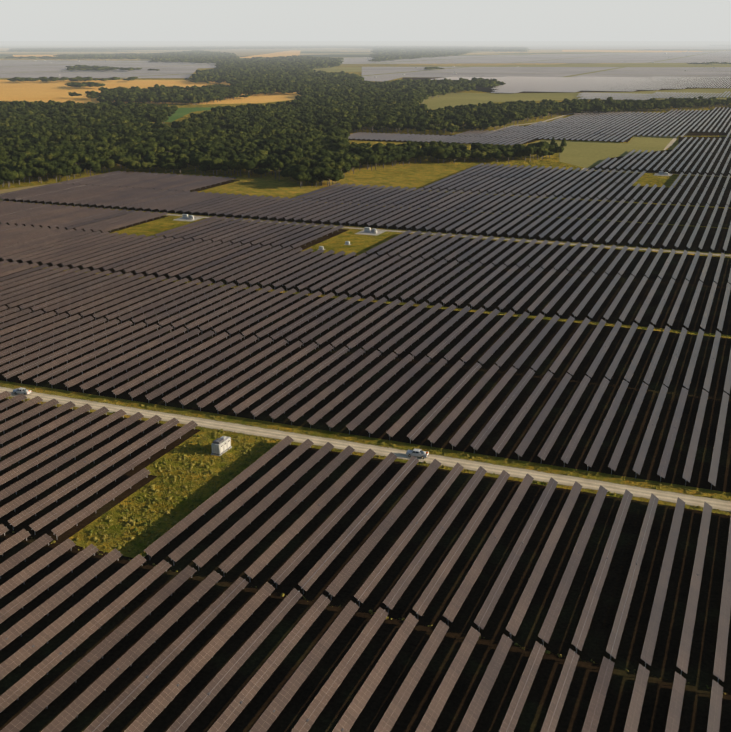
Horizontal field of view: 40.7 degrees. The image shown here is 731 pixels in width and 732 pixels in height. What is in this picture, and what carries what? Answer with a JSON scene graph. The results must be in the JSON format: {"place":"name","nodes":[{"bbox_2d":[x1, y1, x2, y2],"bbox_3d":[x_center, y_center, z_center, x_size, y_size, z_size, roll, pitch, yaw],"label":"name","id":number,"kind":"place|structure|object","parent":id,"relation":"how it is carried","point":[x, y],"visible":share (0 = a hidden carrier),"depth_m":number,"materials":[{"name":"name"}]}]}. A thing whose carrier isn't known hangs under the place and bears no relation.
{"place":"outdoors","nodes":[
{"label":"outdoors","id":0,"kind":"place"},
{"bbox_2d":[13,55,55,56],"bbox_3d":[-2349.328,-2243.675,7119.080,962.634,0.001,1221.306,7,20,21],"label":"wheat field","id":1,"kind":"structure","parent":0,"point":[33,55],"depth_m":7263.95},
{"bbox_2d":[0,43,165,45],"bbox_3d":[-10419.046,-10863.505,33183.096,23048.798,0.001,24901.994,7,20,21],"label":"pale field","id":2,"kind":"structure","parent":0,"point":[82,44],"depth_m":27224.12,"materials":[{"name":"grey plant"}]},
{"bbox_2d":[0,80,300,103],"bbox_3d":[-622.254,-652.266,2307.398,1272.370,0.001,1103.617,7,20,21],"label":"wheat field","id":3,"kind":"structure","parent":0,"point":[40,90],"depth_m":2138.76,"materials":[{"name":"yellow plant"}]},
{"bbox_2d":[240,50,300,57],"bbox_3d":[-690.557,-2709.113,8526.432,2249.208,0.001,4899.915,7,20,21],"label":"wheat field","id":4,"kind":"structure","parent":0,"point":[288,53],"depth_m":7782.63,"materials":[{"name":"beige plant"}]},
{"bbox_2d":[199,43,524,56],"bbox_3d":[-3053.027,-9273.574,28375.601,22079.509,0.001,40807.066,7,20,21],"label":"pale field","id":5,"kind":"structure","parent":0,"point":[243,52],"depth_m":21784.41,"materials":[{"name":"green plant"}]},
{"bbox_2d":[0,166,730,731],"bbox_3d":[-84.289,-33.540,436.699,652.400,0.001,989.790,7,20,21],"label":"solar panels","id":6,"kind":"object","parent":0,"point":[698,676],"depth_m":234.20,"materials":[{"name":"black glass"}]},
{"bbox_2d":[0,182,60,200],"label":"dirt road","id":7,"kind":"structure","parent":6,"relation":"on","point":[9,190],"depth_m":732.17,"materials":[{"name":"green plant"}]},
{"bbox_2d":[107,216,213,238],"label":"grass patch","id":8,"kind":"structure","parent":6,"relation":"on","point":[150,228],"depth_m":586.67,"materials":[{"name":"green plant"}]},
{"bbox_2d":[174,217,200,221],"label":"gravel pad","id":9,"kind":"object","parent":8,"relation":"on","point":[178,219],"depth_m":609.52,"materials":[{"name":"grey gravel"}]},
{"bbox_2d":[180,214,196,219],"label":"inverter station","id":10,"kind":"object","parent":9,"relation":"on","point":[185,216],"visible":1,"depth_m":610.75,"materials":[{"name":"grey paint"}]},
{"bbox_2d":[69,432,279,557],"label":"grass patch","id":11,"kind":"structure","parent":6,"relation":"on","point":[112,529],"depth_m":236.71,"materials":[{"name":"green plant"}]},
{"bbox_2d":[211,436,231,455],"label":"electrical cabinet","id":12,"kind":"object","parent":11,"relation":"on","point":[221,445],"visible":1,"depth_m":263.33,"materials":[{"name":"grey metal"}]},
{"bbox_2d":[74,429,279,553],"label":"weeds","id":13,"kind":"object","parent":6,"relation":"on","point":[175,522],"visible":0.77,"depth_m":243.34,"materials":[{"name":"green plant"}]},
{"bbox_2d":[145,428,229,477],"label":"short grass","id":14,"kind":"structure","parent":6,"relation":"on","point":[172,463],"depth_m":264.21,"materials":[{"name":"green plant"}]},
{"bbox_2d":[302,229,401,255],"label":"grass patch","id":15,"kind":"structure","parent":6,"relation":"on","point":[360,244],"depth_m":540.21,"materials":[{"name":"green plant"}]},
{"bbox_2d":[355,230,385,235],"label":"gravel pad","id":16,"kind":"object","parent":15,"relation":"on","point":[360,232],"depth_m":565.31,"materials":[{"name":"grey gravel"}]},
{"bbox_2d":[362,227,378,233],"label":"inverter station","id":17,"kind":"object","parent":16,"relation":"on","point":[369,230],"visible":1,"depth_m":567.45,"materials":[{"name":"grey paint"}]},
{"bbox_2d":[0,77,729,731],"bbox_3d":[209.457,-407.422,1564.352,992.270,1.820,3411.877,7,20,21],"label":"support posts","id":18,"kind":"object","parent":6,"relation":"on","point":[326,381],"visible":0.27,"depth_m":351.08,"materials":[{"name":"silver metal"}]},
{"bbox_2d":[0,177,729,730],"bbox_3d":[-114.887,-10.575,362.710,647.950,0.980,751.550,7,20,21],"label":"tracker drives","id":19,"kind":"structure","parent":18,"relation":"attached to","point":[304,377],"depth_m":295.25,"materials":[{"name":"grey metal"}]},
{"bbox_2d":[0,76,730,731],"bbox_3d":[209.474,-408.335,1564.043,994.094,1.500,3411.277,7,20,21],"label":"solar panels","id":20,"kind":"object","parent":18,"relation":"attached to","point":[136,190],"visible":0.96,"depth_m":309.82,"materials":[{"name":"black glass"}]},
{"bbox_2d":[0,382,730,694],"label":"verge weeds","id":21,"kind":"object","parent":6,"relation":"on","point":[472,457],"visible":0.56,"depth_m":258.21,"materials":[{"name":"plant"}]},
{"bbox_2d":[632,173,682,187],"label":"grass patch","id":22,"kind":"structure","parent":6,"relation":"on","point":[651,179],"depth_m":779.43,"materials":[{"name":"green plant"}]},
{"label":"gravel pad","id":23,"kind":"object","parent":22,"relation":"on","visible":0},
{"bbox_2d":[657,171,668,174],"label":"inverter station","id":24,"kind":"object","parent":23,"relation":"on","point":[662,173],"visible":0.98,"depth_m":812.09,"materials":[{"name":"grey paint"}]},
{"bbox_2d":[0,41,730,692],"bbox_3d":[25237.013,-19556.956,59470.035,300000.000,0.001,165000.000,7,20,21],"label":"ground","id":25,"kind":"structure","parent":0,"point":[416,173],"depth_m":802.54,"materials":[{"name":"green plant"}]},
{"bbox_2d":[0,60,215,77],"bbox_3d":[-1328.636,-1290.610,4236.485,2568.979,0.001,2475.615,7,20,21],"label":"array","id":26,"kind":"object","parent":25,"relation":"on","point":[30,68],"visible":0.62,"depth_m":3748.85,"materials":[{"name":"grey glass"}]},
{"bbox_2d":[164,107,214,121],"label":"field","id":27,"kind":"structure","parent":25,"relation":"on","point":[179,113],"depth_m":1536.33,"materials":[{"name":"green plant"}]},
{"bbox_2d":[291,166,342,182],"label":"trees","id":28,"kind":"object","parent":25,"relation":"on","point":[305,176],"visible":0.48,"depth_m":740.00,"materials":[{"name":"green plant"}]},
{"bbox_2d":[2,95,726,186],"bbox_3d":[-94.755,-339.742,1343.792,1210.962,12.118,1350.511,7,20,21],"label":"forest trunks","id":29,"kind":"object","parent":25,"relation":"on","point":[352,168],"visible":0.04,"depth_m":898.18,"materials":[{"name":"brown plant"}]},
{"bbox_2d":[0,50,730,183],"bbox_3d":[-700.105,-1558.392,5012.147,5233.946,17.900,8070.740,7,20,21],"label":"forest","id":30,"kind":"object","parent":25,"relation":"on","point":[40,138],"visible":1,"depth_m":1203.53,"materials":[{"name":"green plant"}]},
{"bbox_2d":[6,44,730,97],"bbox_3d":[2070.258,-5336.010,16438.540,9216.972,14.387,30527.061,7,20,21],"label":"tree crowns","id":31,"kind":"object","parent":25,"relation":"on","point":[384,53],"visible":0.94,"depth_m":7463.96,"materials":[{"name":"green plant"}]},
{"bbox_2d":[34,42,730,76],"bbox_3d":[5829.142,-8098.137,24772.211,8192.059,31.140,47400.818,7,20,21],"label":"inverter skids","id":32,"kind":"object","parent":25,"relation":"on","point":[456,73],"visible":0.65,"depth_m":4931.41,"materials":[{"name":"grey paint"}]},
{"bbox_2d":[313,63,730,71],"bbox_3d":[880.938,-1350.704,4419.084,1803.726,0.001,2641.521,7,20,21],"label":"field strip","id":33,"kind":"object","parent":25,"relation":"on","point":[345,69],"visible":0.38,"depth_m":4192.49,"materials":[{"name":"green plant"}]},
{"bbox_2d":[342,51,730,63],"bbox_3d":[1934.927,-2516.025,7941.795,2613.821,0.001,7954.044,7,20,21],"label":"array","id":34,"kind":"object","parent":25,"relation":"on","point":[693,57],"visible":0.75,"depth_m":6039.21,"materials":[{"name":"grey glass"}]},
{"bbox_2d":[362,67,730,81],"bbox_3d":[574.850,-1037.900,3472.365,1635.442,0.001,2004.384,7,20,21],"label":"array","id":35,"kind":"object","parent":25,"relation":"on","point":[382,74],"visible":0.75,"depth_m":3397.44,"materials":[{"name":"grey glass"}]},
{"bbox_2d":[550,137,566,152],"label":"trees","id":36,"kind":"object","parent":25,"relation":"on","point":[563,142],"visible":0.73,"depth_m":1027.24,"materials":[{"name":"green plant"}]},
{"bbox_2d":[0,387,730,511],"bbox_3d":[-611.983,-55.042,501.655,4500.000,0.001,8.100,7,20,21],"label":"road","id":37,"kind":"structure","parent":0,"point":[635,491],"depth_m":264.20,"materials":[{"name":"beige gravel"}]},
{"bbox_2d":[13,387,31,394],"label":"pickup truck","id":38,"kind":"object","parent":37,"relation":"on","point":[21,390],"visible":0.98,"depth_m":307.28,"materials":[{"name":"grey paint"}]},
{"bbox_2d":[405,448,428,458],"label":"pickup truck","id":39,"kind":"object","parent":37,"relation":"on","point":[418,453],"visible":1,"depth_m":261.04,"materials":[{"name":"grey paint"}]},
{"bbox_2d":[0,0,730,40],"label":"sky","id":40,"kind":"structure","parent":0,"point":[20,20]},
{"bbox_2d":[132,212,730,256],"bbox_3d":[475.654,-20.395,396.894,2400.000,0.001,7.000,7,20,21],"label":"service road","id":41,"kind":"structure","parent":0,"point":[484,237],"depth_m":548.32,"materials":[{"name":"beige gravel"}]},
{"bbox_2d":[493,113,572,131],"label":"track","id":42,"kind":"structure","parent":0,"point":[536,122],"depth_m":1355.41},
{"bbox_2d":[349,107,730,143],"bbox_3d":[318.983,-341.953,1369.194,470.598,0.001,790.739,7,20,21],"label":"solar panels","id":43,"kind":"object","parent":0,"point":[690,132],"depth_m":1239.91,"materials":[{"name":"black glass"}]},
{"bbox_2d":[403,78,730,92],"bbox_3d":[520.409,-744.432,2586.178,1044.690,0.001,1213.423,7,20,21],"label":"soil","id":44,"kind":"structure","parent":0,"point":[487,89],"depth_m":2371.88,"materials":[{"name":"soil"}]},
{"bbox_2d":[422,89,730,109],"bbox_3d":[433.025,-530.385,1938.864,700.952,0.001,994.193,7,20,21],"label":"field","id":45,"kind":"structure","parent":0,"point":[446,100],"depth_m":1947.81,"materials":[{"name":"green plant"}]},
{"bbox_2d":[527,137,673,167],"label":"field","id":46,"kind":"structure","parent":0,"point":[584,154],"depth_m":1000.85,"materials":[{"name":"plant"}]},
{"bbox_2d":[525,43,730,48],"bbox_3d":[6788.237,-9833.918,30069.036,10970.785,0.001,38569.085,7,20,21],"label":"field","id":47,"kind":"structure","parent":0,"point":[617,45],"depth_m":18108.17,"materials":[{"name":"grey"}]},
{"bbox_2d":[582,136,676,169],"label":"track","id":48,"kind":"structure","parent":0,"point":[674,139],"depth_m":1069.68,"materials":[{"name":"beige gravel"}]},
{"bbox_2d":[562,50,702,51],"bbox_3d":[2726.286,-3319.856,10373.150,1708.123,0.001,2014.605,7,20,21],"label":"wheat field","id":49,"kind":"structure","parent":0,"point":[621,51],"depth_m":9904.28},
{"bbox_2d":[588,137,730,176],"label":"solar panels","id":50,"kind":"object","parent":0,"point":[706,166],"depth_m":909.28,"materials":[{"name":"black glass"}]},
{"bbox_2d":[594,170,730,176],"bbox_3d":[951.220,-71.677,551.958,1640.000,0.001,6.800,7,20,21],"label":"road","id":51,"kind":"structure","parent":0,"point":[664,173],"depth_m":820.40,"materials":[{"name":"beige gravel"}]}
]}

